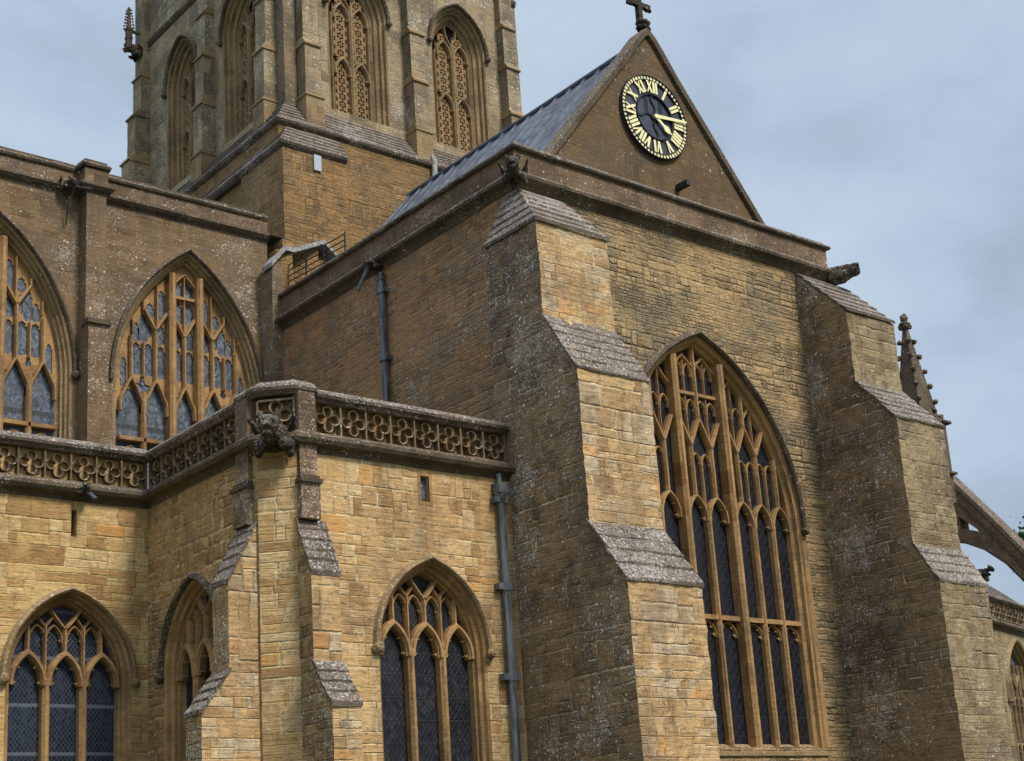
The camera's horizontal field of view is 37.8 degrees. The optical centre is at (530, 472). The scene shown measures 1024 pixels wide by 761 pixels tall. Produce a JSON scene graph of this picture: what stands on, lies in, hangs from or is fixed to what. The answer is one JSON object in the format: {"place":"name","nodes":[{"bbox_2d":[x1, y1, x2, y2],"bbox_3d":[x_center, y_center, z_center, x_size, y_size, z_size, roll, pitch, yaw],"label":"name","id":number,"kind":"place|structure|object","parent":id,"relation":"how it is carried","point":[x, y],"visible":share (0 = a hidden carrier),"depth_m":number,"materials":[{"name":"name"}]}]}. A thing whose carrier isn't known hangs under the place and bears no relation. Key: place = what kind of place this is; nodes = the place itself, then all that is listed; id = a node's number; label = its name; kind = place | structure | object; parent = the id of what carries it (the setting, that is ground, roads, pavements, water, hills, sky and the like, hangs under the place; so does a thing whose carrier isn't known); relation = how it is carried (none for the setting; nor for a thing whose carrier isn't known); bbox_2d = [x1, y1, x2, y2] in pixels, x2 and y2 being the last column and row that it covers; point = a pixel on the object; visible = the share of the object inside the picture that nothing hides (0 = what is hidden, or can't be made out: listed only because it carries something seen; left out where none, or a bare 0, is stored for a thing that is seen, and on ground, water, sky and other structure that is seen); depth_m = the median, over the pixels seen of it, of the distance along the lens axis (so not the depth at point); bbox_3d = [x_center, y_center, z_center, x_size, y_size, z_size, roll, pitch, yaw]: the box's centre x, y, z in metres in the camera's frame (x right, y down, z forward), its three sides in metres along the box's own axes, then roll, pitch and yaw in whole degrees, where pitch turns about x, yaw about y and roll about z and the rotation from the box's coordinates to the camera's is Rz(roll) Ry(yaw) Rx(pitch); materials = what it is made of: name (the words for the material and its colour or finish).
{"place":"outdoors","nodes":[
{"label":"outdoors","id":0,"kind":"place"},
{"bbox_2d":[0,0,1023,604],"label":"sky","id":1,"kind":"structure","parent":0,"point":[887,135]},
{"bbox_2d":[897,313,957,503],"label":"pinnacle","id":2,"kind":"object","parent":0,"point":[915,387],"visible":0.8,"depth_m":49.19,"materials":[{"name":"brown stone"}]},
{"bbox_2d":[934,415,950,423],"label":"water spout","id":3,"kind":"object","parent":2,"relation":"attached to","point":[946,421],"visible":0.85,"depth_m":48.52,"materials":[{"name":"grey stone"}]},
{"bbox_2d":[953,475,1023,581],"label":"flying buttress","id":4,"kind":"structure","parent":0,"point":[997,536],"depth_m":51.52,"materials":[{"name":"brown stone"}]},
{"bbox_2d":[980,565,994,575],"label":"gargoyle","id":5,"kind":"object","parent":4,"relation":"attached to","point":[987,570],"visible":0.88,"depth_m":51.09,"materials":[{"name":"grey stone"}]},
{"label":"grass ground","id":6,"kind":"structure","parent":0,"visible":0},
{"bbox_2d":[0,429,148,760],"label":"church aisle","id":7,"kind":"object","parent":6,"relation":"on","point":[73,626],"visible":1,"depth_m":30.36,"materials":[{"name":"brown stone"}]},
{"bbox_2d":[0,586,141,760],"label":"window","id":8,"kind":"structure","parent":7,"relation":"in","point":[68,673],"depth_m":30.08,"materials":[{"name":"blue glass"}]},
{"bbox_2d":[76,481,90,495],"bbox_3d":[-9.165,0.354,30.699,0.303,0.283,0.548,9,-20,-39],"label":"gargoyle","id":9,"kind":"object","parent":7,"relation":"attached to","point":[84,488],"visible":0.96,"depth_m":30.57,"materials":[{"name":"grey stone"}]},
{"bbox_2d":[85,490,97,500],"bbox_3d":[-8.948,0.471,30.476,0.386,0.313,0.086,-17,-20,39],"label":"water spout","id":10,"kind":"object","parent":9,"relation":"attached to","point":[91,495],"visible":1,"depth_m":30.43,"materials":[{"name":"grey metal"}]},
{"bbox_2d":[0,146,292,469],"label":"church nave","id":11,"kind":"structure","parent":7,"relation":"on","point":[130,313],"depth_m":39.23,"materials":[{"name":"brown stone"}]},
{"bbox_2d":[0,210,79,438],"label":"window","id":12,"kind":"structure","parent":11,"relation":"in","point":[38,357],"depth_m":37.75,"materials":[{"name":"brown stone"}]},
{"bbox_2d":[59,175,76,193],"bbox_3d":[-12.029,-7.478,38.850,0.439,0.361,0.646,9,-20,-39],"label":"gargoyle","id":13,"kind":"object","parent":11,"relation":"attached to","point":[67,182],"visible":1,"depth_m":38.74,"materials":[{"name":"grey stone"}]},
{"bbox_2d":[60,183,91,224],"bbox_3d":[-11.804,-7.014,38.709,0.870,1.154,0.254,-6,-15,9],"label":"iron stay","id":14,"kind":"object","parent":11,"relation":"attached to","point":[75,186],"visible":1,"depth_m":38.74,"materials":[{"name":"grey metal"}]},
{"bbox_2d":[108,248,263,468],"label":"window","id":15,"kind":"structure","parent":11,"relation":"in","point":[182,350],"depth_m":40.33,"materials":[{"name":"brown stone"}]},
{"bbox_2d":[142,380,527,760],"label":"corner chapel","id":16,"kind":"structure","parent":6,"relation":"on","point":[326,591],"depth_m":29.14,"materials":[{"name":"brown stone"}]},
{"bbox_2d":[153,573,213,760],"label":"window","id":17,"kind":"structure","parent":16,"relation":"in","point":[187,665],"depth_m":30.11,"materials":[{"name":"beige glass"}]},
{"bbox_2d":[247,410,295,458],"bbox_3d":[-4.835,-0.684,28.049,1.068,0.786,1.159,9,-20,-39],"label":"gargoyle","id":18,"kind":"object","parent":16,"relation":"attached to","point":[270,429],"visible":0.98,"depth_m":27.86,"materials":[{"name":"grey stone"}]},
{"bbox_2d":[373,555,496,760],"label":"window","id":19,"kind":"structure","parent":16,"relation":"in","point":[431,643],"depth_m":29.55,"materials":[{"name":"black glass"}]},
{"bbox_2d":[490,473,521,760],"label":"drainpipe","id":20,"kind":"object","parent":16,"relation":"attached to","point":[500,500],"visible":1,"depth_m":30.46,"materials":[{"name":"grey metal"}]},
{"bbox_2d":[274,28,1011,760],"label":"church transept","id":21,"kind":"structure","parent":6,"relation":"on","point":[736,534],"depth_m":35.93,"materials":[{"name":"brown stone"}]},
{"bbox_2d":[260,238,337,399],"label":"stair turret","id":22,"kind":"object","parent":21,"relation":"attached to","point":[275,278],"visible":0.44,"depth_m":41.91,"materials":[{"name":"stone"}]},
{"bbox_2d":[288,231,345,286],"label":"handrail","id":23,"kind":"object","parent":21,"relation":"on","point":[323,257],"visible":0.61,"depth_m":41.28,"materials":[{"name":"metal"}]},
{"bbox_2d":[119,0,523,260],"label":"church tower","id":24,"kind":"structure","parent":21,"relation":"on","point":[255,105],"depth_m":49.54,"materials":[{"name":"stone"}]},
{"bbox_2d":[123,7,139,48],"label":"pinnacle","id":25,"kind":"object","parent":24,"relation":"attached to","point":[129,31],"visible":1,"depth_m":55.03,"materials":[{"name":"stone"}]},
{"bbox_2d":[123,43,142,61],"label":"gargoyle","id":26,"kind":"object","parent":24,"relation":"attached to","point":[135,55],"visible":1,"depth_m":54.78,"materials":[{"name":"grey stone"}]},
{"bbox_2d":[161,34,196,189],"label":"window","id":27,"kind":"structure","parent":24,"relation":"in","point":[179,81],"depth_m":53.06,"materials":[{"name":"stone"}]},
{"bbox_2d":[216,0,255,144],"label":"window","id":28,"kind":"structure","parent":24,"relation":"in","point":[237,41],"depth_m":49.98,"materials":[{"name":"stone"}]},
{"bbox_2d":[313,154,321,171],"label":"wall plate","id":29,"kind":"object","parent":24,"relation":"attached to","point":[317,162],"depth_m":45.23,"materials":[{"name":"white plastic"}]},
{"bbox_2d":[322,0,391,136],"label":"window","id":30,"kind":"structure","parent":24,"relation":"in","point":[358,78],"depth_m":49.29,"materials":[{"name":"stone"}]},
{"bbox_2d":[431,154,437,175],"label":"drain pipe","id":31,"kind":"object","parent":24,"relation":"attached to","point":[434,165],"visible":0.45,"depth_m":48.71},
{"bbox_2d":[427,3,490,158],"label":"window","id":32,"kind":"structure","parent":24,"relation":"in","point":[459,50],"depth_m":52.02,"materials":[{"name":"stone"}]},
{"bbox_2d":[363,256,381,270],"bbox_3d":[-3.970,-5.271,37.843,0.605,0.310,0.335,9,-20,-39],"label":"gargoyle","id":33,"kind":"object","parent":21,"relation":"attached to","point":[375,265],"visible":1,"depth_m":37.74,"materials":[{"name":"grey stone"}]},
{"bbox_2d":[356,265,370,291],"bbox_3d":[-4.206,-4.949,37.739,0.462,0.777,0.118,-6,-15,8],"label":"water spout","id":34,"kind":"object","parent":33,"relation":"attached to","point":[362,279],"visible":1,"depth_m":37.70,"materials":[{"name":"grey metal"}]},
{"bbox_2d":[376,272,392,401],"bbox_3d":[-3.571,-1.993,36.904,0.245,6.320,0.340,9,-20,-39],"label":"drainpipe","id":35,"kind":"object","parent":21,"relation":"attached to","point":[382,291],"visible":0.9,"depth_m":37.21,"materials":[{"name":"grey metal"}]},
{"bbox_2d":[498,153,527,186],"bbox_3d":[-0.385,-6.756,33.599,0.831,0.604,0.849,9,-20,-39],"label":"gargoyle","id":36,"kind":"object","parent":21,"relation":"attached to","point":[514,173],"visible":1,"depth_m":33.48,"materials":[{"name":"grey stone"}]},
{"bbox_2d":[625,0,650,32],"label":"gable cross","id":37,"kind":"object","parent":21,"relation":"on","point":[641,23],"visible":0.96,"depth_m":39.71,"materials":[{"name":"grey stone"}]},
{"bbox_2d":[620,74,687,160],"bbox_3d":[3.210,-9.214,38.756,2.340,2.340,0.145,9,-20,-39],"label":"clock","id":38,"kind":"object","parent":21,"relation":"attached to","point":[653,118],"visible":1,"depth_m":38.74,"materials":[{"name":"black metal"}]},
{"bbox_2d":[675,179,690,191],"bbox_3d":[3.911,-7.411,38.650,0.150,0.140,0.470,9,-20,-39],"label":"overflow spout","id":39,"kind":"object","parent":21,"relation":"attached to","point":[682,185],"visible":1,"depth_m":38.56,"materials":[{"name":"metal"}]},
{"bbox_2d":[642,330,830,755],"bbox_3d":[4.357,1.521,35.464,6.580,10.411,0.557,9,-20,-39],"label":"window","id":40,"kind":"structure","parent":21,"relation":"in","point":[729,502],"depth_m":36.20,"materials":[{"name":"black glass"}]},
{"bbox_2d":[827,262,859,285],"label":"gargoyle","id":41,"kind":"object","parent":21,"relation":"attached to","point":[841,274],"visible":0.97,"depth_m":40.63,"materials":[{"name":"grey stone"}]},
{"bbox_2d":[986,585,1023,760],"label":"choir aisle","id":42,"kind":"object","parent":6,"relation":"on","point":[1007,615],"visible":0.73,"depth_m":57.97,"materials":[{"name":"stone"}]},
{"bbox_2d":[1005,638,1023,760],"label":"window","id":43,"kind":"structure","parent":42,"relation":"in","point":[1014,668],"depth_m":58.13,"materials":[{"name":"beige stone"}]},
{"bbox_2d":[1009,516,1023,572],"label":"tree","id":44,"kind":"object","parent":6,"relation":"on","point":[1020,534],"visible":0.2,"depth_m":132.25,"materials":[{"name":"green plant"}]}
]}

